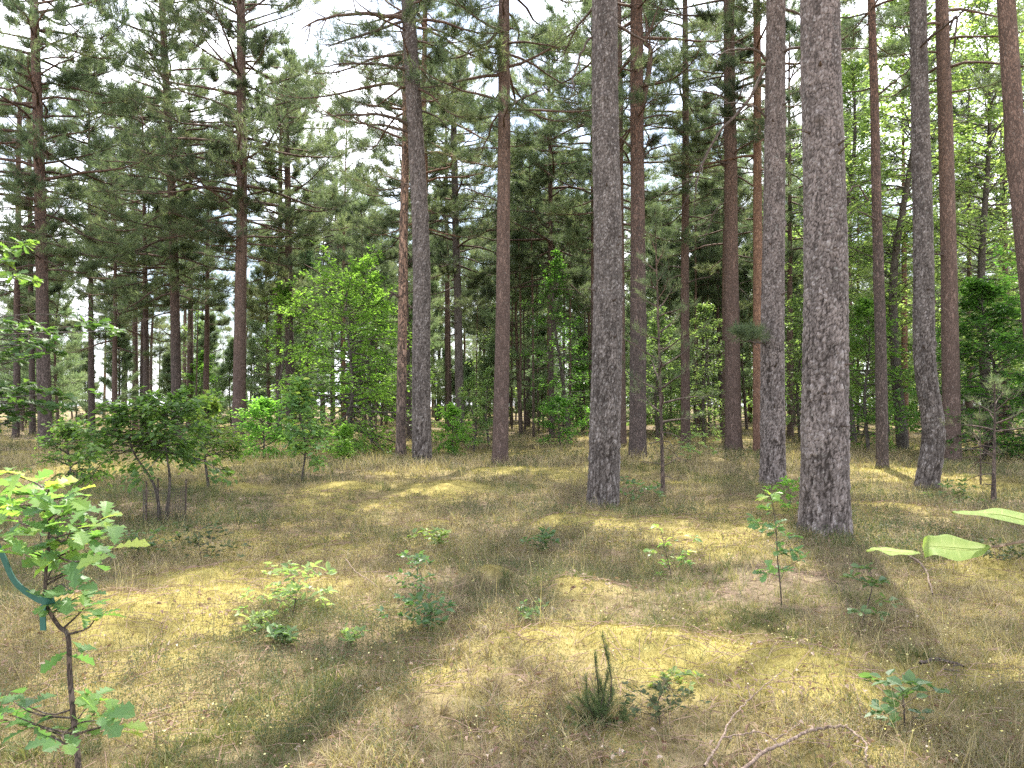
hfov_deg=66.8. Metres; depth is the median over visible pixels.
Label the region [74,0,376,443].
pine tree
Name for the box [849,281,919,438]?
understorey tree
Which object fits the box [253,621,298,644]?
plant
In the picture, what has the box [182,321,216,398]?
young pine
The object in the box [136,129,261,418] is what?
pine tree
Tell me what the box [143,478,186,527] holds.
wire guard
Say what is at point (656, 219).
young pine
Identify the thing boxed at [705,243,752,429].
young pine
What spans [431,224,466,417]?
pine tree
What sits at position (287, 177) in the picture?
pine tree
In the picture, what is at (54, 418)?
understorey tree
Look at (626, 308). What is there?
young pine
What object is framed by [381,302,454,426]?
understorey tree
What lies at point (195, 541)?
seedling
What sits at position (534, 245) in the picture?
pine tree
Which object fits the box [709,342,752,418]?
understorey tree
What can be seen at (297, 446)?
oak bush
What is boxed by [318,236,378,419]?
pine tree
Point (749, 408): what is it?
pine tree
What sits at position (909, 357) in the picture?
understorey tree
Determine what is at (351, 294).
beech tree
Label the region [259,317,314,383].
young pine
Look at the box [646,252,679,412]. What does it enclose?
pine tree
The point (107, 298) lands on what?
pine tree
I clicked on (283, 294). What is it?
beech tree
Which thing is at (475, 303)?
pine tree
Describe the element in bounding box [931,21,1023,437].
tree
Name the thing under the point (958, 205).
pine tree
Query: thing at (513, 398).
young pine
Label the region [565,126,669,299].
pine tree
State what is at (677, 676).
plant
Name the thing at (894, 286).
birch tree
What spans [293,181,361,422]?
pine tree
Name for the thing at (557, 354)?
understorey tree
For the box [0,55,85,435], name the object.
pine tree
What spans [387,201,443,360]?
pine tree
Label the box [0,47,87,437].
pine tree
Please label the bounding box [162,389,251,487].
oak bush
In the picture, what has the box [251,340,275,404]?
young pine
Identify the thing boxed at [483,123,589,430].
pine tree
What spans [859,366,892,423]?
understorey tree
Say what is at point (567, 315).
pine tree
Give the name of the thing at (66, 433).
oak bush
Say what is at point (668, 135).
pine tree
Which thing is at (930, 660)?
fallen branch
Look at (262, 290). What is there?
pine tree
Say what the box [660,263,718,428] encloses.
young pine
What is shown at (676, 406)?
understorey tree
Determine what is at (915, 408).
understorey tree
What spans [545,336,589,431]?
understorey tree
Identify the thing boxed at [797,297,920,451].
beech tree
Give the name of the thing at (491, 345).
young pine
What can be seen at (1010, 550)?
plant
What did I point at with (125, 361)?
young pine
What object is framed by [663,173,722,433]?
pine tree
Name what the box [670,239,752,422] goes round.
pine tree
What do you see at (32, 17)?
pine tree
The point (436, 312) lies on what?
young pine
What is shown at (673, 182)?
pine tree
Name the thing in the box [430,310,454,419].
young pine
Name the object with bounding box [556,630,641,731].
juniper
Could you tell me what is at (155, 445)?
oak bush
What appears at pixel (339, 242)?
pine tree
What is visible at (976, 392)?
young pine
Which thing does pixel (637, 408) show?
pine tree
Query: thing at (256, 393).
young pine
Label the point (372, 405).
young pine
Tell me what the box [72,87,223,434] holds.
pine tree
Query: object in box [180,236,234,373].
pine tree
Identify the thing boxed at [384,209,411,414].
pine tree
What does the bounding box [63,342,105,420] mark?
young pine
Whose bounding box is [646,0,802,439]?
pine tree
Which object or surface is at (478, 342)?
young pine
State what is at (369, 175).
pine tree
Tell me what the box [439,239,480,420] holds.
pine tree
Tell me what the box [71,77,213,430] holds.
pine tree
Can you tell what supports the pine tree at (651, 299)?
on the ground at (590, 640)
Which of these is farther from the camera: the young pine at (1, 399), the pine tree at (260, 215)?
the young pine at (1, 399)
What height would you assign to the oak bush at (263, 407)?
1.937 m
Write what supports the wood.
on the ground at (590, 640)
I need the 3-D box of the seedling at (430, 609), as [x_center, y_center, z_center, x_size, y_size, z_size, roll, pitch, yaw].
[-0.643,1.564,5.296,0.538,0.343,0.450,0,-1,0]
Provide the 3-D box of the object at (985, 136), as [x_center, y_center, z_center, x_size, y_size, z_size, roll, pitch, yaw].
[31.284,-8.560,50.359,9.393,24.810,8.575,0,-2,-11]
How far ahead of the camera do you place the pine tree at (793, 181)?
54.02 m
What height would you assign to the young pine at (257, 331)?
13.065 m
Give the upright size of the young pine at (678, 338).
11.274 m
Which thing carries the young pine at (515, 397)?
on the ground at (590, 640)
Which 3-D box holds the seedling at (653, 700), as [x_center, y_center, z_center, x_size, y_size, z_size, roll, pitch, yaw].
[0.738,1.571,3.895,0.482,0.286,0.384,1,-2,-27]
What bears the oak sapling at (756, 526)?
on the ground at (590, 640)
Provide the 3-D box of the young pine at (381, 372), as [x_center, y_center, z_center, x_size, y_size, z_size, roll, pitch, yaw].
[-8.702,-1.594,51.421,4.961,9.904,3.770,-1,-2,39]
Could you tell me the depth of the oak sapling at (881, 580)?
5.56 m
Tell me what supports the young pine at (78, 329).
on the ground at (590, 640)
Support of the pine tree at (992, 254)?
on the ground at (590, 640)
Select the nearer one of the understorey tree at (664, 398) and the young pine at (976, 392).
the understorey tree at (664, 398)
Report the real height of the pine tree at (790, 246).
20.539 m
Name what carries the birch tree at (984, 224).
on the ground at (590, 640)
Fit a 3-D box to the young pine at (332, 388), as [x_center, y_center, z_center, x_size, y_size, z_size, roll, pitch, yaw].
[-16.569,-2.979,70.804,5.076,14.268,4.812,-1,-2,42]
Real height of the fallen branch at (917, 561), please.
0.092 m
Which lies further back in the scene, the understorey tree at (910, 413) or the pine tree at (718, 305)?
the understorey tree at (910, 413)
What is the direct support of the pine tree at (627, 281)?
on the ground at (590, 640)
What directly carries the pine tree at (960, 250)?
on the ground at (590, 640)
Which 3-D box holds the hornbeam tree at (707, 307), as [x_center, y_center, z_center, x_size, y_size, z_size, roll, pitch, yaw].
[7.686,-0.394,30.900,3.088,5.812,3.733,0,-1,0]
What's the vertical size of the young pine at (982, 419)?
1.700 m
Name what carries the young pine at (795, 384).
on the ground at (590, 640)
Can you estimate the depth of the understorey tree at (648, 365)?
40.94 m
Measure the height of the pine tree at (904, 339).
18.237 m
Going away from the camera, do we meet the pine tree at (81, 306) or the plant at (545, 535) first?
the plant at (545, 535)
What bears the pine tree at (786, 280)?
on the ground at (590, 640)
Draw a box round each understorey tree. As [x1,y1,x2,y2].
[9,353,68,426]
[166,306,212,420]
[181,350,231,427]
[253,314,284,418]
[271,334,318,421]
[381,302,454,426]
[464,304,523,426]
[525,344,567,420]
[542,308,573,421]
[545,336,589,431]
[571,333,590,420]
[625,331,629,415]
[627,317,698,435]
[646,320,696,429]
[646,339,680,430]
[663,303,712,424]
[663,382,692,423]
[679,299,721,421]
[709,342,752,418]
[741,338,752,421]
[784,321,800,416]
[794,362,874,436]
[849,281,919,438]
[849,302,873,418]
[853,363,871,421]
[854,325,893,425]
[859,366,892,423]
[887,300,919,412]
[889,385,920,422]
[909,400,919,423]
[997,281,1023,426]
[1001,281,1022,386]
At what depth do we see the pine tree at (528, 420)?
54.79 m
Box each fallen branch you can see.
[345,558,395,587]
[703,669,799,766]
[742,724,867,767]
[896,547,932,593]
[919,657,963,671]
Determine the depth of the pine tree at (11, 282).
80.06 m
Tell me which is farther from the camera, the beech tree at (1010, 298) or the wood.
the wood
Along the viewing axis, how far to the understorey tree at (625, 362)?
62.75 m
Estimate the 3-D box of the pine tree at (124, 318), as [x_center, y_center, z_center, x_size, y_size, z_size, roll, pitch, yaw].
[-18.308,-4.317,36.347,6.283,14.486,6.985,-1,-2,26]
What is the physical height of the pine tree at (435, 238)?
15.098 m
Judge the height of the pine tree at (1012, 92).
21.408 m
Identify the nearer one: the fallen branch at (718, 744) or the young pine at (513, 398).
the fallen branch at (718, 744)
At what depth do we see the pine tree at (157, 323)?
71.53 m
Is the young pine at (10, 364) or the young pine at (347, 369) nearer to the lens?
the young pine at (10, 364)
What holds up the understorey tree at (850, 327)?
on the ground at (590, 640)
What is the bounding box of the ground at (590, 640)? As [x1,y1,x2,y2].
[0,406,1023,767]
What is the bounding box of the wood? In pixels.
[0,265,1023,414]
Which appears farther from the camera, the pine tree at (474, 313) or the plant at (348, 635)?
the pine tree at (474, 313)
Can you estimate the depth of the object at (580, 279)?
40.83 m
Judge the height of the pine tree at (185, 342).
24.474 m
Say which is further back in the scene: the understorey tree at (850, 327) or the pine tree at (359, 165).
the pine tree at (359, 165)
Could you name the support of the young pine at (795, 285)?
on the ground at (590, 640)
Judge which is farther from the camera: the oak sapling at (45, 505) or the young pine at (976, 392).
the young pine at (976, 392)
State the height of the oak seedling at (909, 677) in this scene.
0.296 m
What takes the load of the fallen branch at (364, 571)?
on the ground at (590, 640)
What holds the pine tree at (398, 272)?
on the ground at (590, 640)
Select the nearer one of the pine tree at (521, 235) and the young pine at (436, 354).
the pine tree at (521, 235)
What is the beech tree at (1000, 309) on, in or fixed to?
on the ground at (590, 640)
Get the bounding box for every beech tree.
[241,241,449,455]
[252,283,318,438]
[331,270,411,442]
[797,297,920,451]
[888,276,1023,461]
[968,243,1023,455]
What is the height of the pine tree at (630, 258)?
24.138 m
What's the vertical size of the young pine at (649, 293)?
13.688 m
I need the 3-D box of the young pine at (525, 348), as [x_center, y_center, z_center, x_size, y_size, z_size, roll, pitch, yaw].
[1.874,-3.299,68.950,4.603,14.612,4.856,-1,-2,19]
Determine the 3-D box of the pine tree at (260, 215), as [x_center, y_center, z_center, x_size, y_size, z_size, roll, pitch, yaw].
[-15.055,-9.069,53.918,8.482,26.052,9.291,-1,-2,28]
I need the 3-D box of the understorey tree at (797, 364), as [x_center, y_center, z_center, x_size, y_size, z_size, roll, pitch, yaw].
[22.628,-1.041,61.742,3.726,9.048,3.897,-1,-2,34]
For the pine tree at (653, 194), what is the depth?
28.96 m
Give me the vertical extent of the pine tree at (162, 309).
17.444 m
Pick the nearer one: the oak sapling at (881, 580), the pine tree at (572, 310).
the oak sapling at (881, 580)
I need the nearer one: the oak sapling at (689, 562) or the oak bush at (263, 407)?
the oak sapling at (689, 562)
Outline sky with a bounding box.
[0,0,1023,405]
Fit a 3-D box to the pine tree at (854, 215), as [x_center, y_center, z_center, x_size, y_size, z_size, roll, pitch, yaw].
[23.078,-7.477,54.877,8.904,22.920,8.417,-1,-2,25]
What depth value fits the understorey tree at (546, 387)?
65.02 m
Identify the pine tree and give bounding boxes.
[0,0,195,449]
[0,43,166,434]
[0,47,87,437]
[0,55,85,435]
[0,242,53,416]
[0,260,60,415]
[31,137,217,431]
[53,0,268,438]
[58,207,127,420]
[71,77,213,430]
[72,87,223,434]
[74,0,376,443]
[76,195,158,401]
[77,260,119,412]
[84,273,148,364]
[93,149,200,429]
[105,37,260,426]
[111,234,199,395]
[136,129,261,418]
[136,165,231,419]
[176,39,370,427]
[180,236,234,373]
[214,277,268,418]
[217,97,344,432]
[223,72,352,261]
[243,0,521,456]
[261,258,297,417]
[286,0,525,302]
[292,90,408,420]
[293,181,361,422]
[295,0,530,463]
[305,159,391,413]
[317,217,347,418]
[318,162,398,419]
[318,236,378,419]
[336,39,468,440]
[357,0,635,465]
[362,43,497,430]
[365,52,554,436]
[378,239,433,322]
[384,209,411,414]
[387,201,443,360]
[391,228,453,335]
[394,229,471,420]
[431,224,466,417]
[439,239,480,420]
[443,11,662,437]
[450,226,495,417]
[452,221,525,407]
[460,213,514,417]
[467,226,540,406]
[468,160,574,426]
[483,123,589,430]
[496,0,680,407]
[511,0,765,457]
[512,0,723,444]
[534,252,590,410]
[541,204,590,416]
[543,258,590,421]
[549,0,664,507]
[554,192,590,421]
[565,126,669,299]
[565,228,629,337]
[618,0,765,443]
[624,210,655,325]
[624,228,665,307]
[625,246,678,343]
[626,0,855,452]
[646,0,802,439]
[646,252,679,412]
[647,98,752,429]
[649,0,883,486]
[653,0,894,451]
[656,111,751,425]
[663,173,722,433]
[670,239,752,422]
[679,160,762,429]
[710,144,803,290]
[714,0,869,439]
[720,230,752,421]
[738,101,801,278]
[745,213,803,327]
[750,139,802,285]
[785,130,899,286]
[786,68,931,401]
[787,0,909,469]
[795,0,1023,489]
[797,0,853,538]
[843,31,979,438]
[848,0,1023,461]
[852,256,912,341]
[855,266,885,338]
[869,151,999,319]
[899,55,1007,436]
[900,239,966,313]
[908,196,992,306]
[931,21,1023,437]
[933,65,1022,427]
[939,221,1016,316]
[939,265,994,420]
[957,179,999,411]
[961,206,1017,319]
[996,0,1023,338]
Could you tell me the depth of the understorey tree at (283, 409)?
56.74 m
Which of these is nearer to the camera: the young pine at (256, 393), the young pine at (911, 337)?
the young pine at (911, 337)
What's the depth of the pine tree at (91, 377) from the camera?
41.96 m
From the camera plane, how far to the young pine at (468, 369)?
59.38 m
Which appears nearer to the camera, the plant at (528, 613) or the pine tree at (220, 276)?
the plant at (528, 613)
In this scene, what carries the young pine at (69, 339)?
on the ground at (590, 640)
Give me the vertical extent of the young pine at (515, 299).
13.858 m
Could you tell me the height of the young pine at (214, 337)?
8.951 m
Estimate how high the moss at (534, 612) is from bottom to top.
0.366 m
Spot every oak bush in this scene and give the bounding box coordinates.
[8,418,108,486]
[41,383,243,521]
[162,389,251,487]
[230,395,294,460]
[272,375,347,480]
[321,421,360,462]
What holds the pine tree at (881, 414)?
on the ground at (590, 640)
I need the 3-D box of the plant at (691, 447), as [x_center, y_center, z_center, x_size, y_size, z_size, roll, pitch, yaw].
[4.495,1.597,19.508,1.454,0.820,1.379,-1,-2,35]
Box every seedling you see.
[152,520,251,561]
[233,560,337,619]
[376,590,455,631]
[385,550,435,596]
[620,676,710,723]
[858,669,949,730]
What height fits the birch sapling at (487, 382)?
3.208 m
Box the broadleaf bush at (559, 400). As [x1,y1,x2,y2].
[532,393,587,446]
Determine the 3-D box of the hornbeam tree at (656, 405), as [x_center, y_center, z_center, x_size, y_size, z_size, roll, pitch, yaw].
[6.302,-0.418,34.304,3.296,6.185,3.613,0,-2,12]
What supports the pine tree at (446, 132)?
on the ground at (590, 640)
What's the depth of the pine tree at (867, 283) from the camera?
65.57 m
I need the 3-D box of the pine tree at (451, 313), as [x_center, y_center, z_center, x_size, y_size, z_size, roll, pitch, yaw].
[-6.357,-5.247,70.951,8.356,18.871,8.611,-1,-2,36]
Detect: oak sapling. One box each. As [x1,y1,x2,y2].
[0,467,149,767]
[643,523,702,579]
[746,489,808,606]
[839,562,902,627]
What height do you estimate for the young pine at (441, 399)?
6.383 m
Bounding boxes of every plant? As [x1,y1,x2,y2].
[85,524,180,557]
[234,610,279,631]
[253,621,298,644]
[338,622,368,644]
[406,527,450,545]
[516,598,548,619]
[519,526,559,553]
[620,476,666,500]
[647,666,703,690]
[656,431,719,461]
[763,475,799,510]
[922,478,984,503]
[976,537,1023,561]
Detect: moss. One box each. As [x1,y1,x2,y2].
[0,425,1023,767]
[0,442,1023,767]
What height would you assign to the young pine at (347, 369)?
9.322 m
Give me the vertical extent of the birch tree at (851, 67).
17.976 m
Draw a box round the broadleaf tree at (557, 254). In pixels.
[514,248,591,440]
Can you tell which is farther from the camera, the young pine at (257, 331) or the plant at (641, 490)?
the young pine at (257, 331)
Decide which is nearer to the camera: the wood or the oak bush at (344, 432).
the oak bush at (344, 432)
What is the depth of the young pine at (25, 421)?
56.48 m
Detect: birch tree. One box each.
[762,98,892,401]
[785,12,912,442]
[845,0,1014,449]
[870,41,1016,383]
[897,0,1023,451]
[959,0,1023,404]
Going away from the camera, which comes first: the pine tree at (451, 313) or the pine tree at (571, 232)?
the pine tree at (571, 232)
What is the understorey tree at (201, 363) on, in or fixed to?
on the ground at (590, 640)
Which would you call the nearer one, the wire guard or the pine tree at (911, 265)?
the wire guard
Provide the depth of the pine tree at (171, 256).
32.64 m
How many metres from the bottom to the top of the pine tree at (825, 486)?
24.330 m
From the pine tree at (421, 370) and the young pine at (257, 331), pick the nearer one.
the pine tree at (421, 370)
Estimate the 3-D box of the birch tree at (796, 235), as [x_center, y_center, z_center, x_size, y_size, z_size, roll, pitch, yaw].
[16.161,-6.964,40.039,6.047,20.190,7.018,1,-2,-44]
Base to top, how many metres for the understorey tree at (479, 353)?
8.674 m
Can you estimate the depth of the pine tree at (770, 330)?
15.55 m
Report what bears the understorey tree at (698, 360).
on the ground at (590, 640)
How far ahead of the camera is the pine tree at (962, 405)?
67.66 m
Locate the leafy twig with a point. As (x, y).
(952, 547)
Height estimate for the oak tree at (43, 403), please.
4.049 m
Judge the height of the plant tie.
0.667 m
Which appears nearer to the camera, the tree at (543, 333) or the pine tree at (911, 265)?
the tree at (543, 333)
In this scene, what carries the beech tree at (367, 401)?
on the ground at (590, 640)
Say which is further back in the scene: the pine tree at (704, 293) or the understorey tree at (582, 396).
the understorey tree at (582, 396)
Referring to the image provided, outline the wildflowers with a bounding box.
[27,531,1023,767]
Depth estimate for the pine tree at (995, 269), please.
72.23 m
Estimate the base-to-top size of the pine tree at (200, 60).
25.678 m
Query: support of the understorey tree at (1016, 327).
on the ground at (590, 640)
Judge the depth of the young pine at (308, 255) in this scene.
49.45 m
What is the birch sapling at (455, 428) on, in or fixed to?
on the ground at (590, 640)
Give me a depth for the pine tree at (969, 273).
35.86 m
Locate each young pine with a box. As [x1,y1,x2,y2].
[0,230,53,427]
[0,272,36,430]
[0,335,12,404]
[3,337,36,424]
[10,247,87,401]
[21,240,94,427]
[57,330,83,417]
[61,319,96,421]
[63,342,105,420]
[75,309,155,419]
[155,351,183,423]
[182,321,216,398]
[183,311,231,414]
[209,336,251,425]
[232,221,306,430]
[246,336,275,420]
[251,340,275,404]
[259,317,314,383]
[269,248,332,422]
[283,238,340,424]
[294,344,328,421]
[310,290,354,422]
[311,332,335,417]
[317,337,340,418]
[333,332,366,405]
[345,288,397,425]
[346,376,372,419]
[347,324,387,425]
[360,265,397,424]
[380,244,454,401]
[387,358,411,423]
[430,268,454,421]
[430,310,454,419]
[431,347,466,420]
[436,350,472,413]
[452,357,478,422]
[467,329,513,424]
[474,325,491,396]
[475,328,522,401]
[477,207,562,434]
[488,298,531,424]
[513,280,556,392]
[513,337,525,419]
[513,346,540,420]
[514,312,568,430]
[555,224,629,390]
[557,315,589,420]
[622,203,725,494]
[625,206,702,396]
[625,286,660,382]
[625,303,651,399]
[626,348,654,428]
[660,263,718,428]
[664,288,700,391]
[699,269,752,392]
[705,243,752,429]
[784,269,802,425]
[785,346,801,416]
[856,238,915,392]
[899,248,977,402]
[935,307,978,389]
[939,371,1023,504]
[944,407,1009,484]
[962,348,996,418]
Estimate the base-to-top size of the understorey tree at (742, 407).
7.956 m
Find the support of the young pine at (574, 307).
on the ground at (590, 640)
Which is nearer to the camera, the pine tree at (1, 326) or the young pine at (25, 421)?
the young pine at (25, 421)
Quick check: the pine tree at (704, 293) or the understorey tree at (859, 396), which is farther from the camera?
the pine tree at (704, 293)
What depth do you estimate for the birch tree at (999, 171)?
30.74 m
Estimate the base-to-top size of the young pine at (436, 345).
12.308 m
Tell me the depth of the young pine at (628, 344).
64.63 m
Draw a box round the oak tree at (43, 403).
[0,237,126,432]
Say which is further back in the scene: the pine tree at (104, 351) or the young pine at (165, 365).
the pine tree at (104, 351)
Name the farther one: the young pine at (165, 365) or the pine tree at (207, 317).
the young pine at (165, 365)
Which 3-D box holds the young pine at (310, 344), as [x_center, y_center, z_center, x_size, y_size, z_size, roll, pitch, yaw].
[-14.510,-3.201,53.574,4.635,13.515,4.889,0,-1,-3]
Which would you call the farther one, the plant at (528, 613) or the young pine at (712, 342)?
the young pine at (712, 342)
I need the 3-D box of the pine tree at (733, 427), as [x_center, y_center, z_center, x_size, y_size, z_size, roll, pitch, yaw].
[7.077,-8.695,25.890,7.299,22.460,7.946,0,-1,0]
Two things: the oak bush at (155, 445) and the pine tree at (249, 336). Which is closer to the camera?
the oak bush at (155, 445)
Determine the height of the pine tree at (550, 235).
19.991 m
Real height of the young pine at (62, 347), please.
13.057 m
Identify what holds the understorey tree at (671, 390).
on the ground at (590, 640)
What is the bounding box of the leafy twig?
[866,508,1023,560]
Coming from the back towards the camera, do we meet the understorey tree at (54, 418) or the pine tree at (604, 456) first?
the understorey tree at (54, 418)
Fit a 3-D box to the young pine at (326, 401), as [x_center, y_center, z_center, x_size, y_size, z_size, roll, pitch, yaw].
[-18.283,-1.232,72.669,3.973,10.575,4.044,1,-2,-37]
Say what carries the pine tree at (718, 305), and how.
on the ground at (590, 640)
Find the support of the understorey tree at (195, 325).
on the ground at (590, 640)
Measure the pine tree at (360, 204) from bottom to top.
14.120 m
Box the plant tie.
[0,545,55,630]
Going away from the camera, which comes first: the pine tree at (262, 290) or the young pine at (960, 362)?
the pine tree at (262, 290)
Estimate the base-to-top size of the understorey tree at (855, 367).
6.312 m
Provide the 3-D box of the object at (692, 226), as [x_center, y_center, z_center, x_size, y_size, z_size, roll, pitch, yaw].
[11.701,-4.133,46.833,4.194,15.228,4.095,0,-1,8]
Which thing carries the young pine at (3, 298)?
on the ground at (590, 640)
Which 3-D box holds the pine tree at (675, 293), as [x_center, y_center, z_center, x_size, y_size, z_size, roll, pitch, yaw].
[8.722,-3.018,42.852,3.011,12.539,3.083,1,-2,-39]
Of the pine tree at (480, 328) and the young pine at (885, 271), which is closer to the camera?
the young pine at (885, 271)
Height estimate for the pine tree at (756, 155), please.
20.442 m
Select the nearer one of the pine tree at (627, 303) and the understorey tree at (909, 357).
the understorey tree at (909, 357)
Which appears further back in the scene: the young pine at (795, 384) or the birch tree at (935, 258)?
the young pine at (795, 384)
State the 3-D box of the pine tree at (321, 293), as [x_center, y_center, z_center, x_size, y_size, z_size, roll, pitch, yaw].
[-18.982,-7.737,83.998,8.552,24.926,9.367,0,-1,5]
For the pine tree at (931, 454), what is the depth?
14.63 m
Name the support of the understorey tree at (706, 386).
on the ground at (590, 640)
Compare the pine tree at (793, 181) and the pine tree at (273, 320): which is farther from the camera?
the pine tree at (273, 320)
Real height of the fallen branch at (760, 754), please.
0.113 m
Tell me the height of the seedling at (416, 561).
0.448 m
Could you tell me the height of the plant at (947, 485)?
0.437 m
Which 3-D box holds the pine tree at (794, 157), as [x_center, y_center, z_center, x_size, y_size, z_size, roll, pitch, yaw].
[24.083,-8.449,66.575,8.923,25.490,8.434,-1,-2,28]
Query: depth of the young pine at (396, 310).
58.41 m
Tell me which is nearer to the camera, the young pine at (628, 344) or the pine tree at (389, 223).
the pine tree at (389, 223)
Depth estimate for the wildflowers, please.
4.42 m
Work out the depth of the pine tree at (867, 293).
67.76 m
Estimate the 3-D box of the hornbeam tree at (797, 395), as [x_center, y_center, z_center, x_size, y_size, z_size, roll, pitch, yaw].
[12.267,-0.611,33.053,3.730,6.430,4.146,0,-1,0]
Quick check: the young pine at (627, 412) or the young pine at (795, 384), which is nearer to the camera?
the young pine at (627, 412)
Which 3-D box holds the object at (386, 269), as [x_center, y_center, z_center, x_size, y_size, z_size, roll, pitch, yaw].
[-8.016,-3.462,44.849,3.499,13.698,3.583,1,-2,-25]
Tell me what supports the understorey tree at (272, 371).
on the ground at (590, 640)
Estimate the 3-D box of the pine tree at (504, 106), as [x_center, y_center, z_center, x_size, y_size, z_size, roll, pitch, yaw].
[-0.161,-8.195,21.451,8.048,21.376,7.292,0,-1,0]
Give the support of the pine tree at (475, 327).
on the ground at (590, 640)
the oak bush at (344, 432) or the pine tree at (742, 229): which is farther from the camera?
the pine tree at (742, 229)
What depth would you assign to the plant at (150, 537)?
8.07 m
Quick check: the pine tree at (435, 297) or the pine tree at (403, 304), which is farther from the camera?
the pine tree at (435, 297)
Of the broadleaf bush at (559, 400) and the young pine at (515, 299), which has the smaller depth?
the broadleaf bush at (559, 400)
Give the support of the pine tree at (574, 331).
on the ground at (590, 640)
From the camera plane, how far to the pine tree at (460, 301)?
35.84 m
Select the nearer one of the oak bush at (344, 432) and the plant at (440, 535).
the plant at (440, 535)
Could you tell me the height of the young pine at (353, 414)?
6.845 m
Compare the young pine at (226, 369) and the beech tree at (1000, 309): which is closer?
the beech tree at (1000, 309)
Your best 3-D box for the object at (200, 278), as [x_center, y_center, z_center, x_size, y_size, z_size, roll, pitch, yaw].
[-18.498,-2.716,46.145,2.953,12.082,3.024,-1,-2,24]
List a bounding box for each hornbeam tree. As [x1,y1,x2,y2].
[626,305,692,440]
[667,301,744,441]
[784,295,802,438]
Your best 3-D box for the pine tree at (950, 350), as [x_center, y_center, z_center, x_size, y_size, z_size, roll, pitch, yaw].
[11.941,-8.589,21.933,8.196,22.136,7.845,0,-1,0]
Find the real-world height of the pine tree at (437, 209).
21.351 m
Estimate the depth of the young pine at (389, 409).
56.09 m
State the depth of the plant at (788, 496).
10.92 m
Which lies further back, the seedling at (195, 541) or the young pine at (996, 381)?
the young pine at (996, 381)
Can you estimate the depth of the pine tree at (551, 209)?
28.60 m
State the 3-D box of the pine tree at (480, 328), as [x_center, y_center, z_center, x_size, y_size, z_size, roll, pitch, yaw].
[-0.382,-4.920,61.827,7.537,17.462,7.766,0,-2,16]
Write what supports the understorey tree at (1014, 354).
on the ground at (590, 640)
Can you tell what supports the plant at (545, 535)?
on the ground at (590, 640)
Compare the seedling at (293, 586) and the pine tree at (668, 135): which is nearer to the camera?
the seedling at (293, 586)
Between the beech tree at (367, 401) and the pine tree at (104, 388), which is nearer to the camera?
the beech tree at (367, 401)
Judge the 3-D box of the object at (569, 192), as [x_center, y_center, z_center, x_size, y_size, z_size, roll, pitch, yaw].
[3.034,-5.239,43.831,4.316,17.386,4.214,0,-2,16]
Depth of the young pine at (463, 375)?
61.26 m
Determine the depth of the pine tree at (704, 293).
43.93 m
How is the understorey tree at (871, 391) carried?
on the ground at (590, 640)
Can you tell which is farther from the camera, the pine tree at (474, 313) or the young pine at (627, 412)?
the pine tree at (474, 313)
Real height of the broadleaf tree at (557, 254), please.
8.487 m
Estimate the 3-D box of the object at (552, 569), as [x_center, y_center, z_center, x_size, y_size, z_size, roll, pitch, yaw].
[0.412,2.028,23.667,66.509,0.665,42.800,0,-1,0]
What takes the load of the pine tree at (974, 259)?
on the ground at (590, 640)
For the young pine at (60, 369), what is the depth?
46.97 m
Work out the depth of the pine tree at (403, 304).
23.58 m
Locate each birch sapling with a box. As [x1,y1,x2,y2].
[433,402,478,455]
[454,371,490,451]
[468,366,493,447]
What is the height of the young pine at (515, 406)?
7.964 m
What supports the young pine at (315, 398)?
on the ground at (590, 640)
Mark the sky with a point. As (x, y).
(536, 8)
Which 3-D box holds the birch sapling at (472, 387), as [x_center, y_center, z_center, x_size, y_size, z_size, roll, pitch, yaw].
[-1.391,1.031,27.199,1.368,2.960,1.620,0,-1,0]

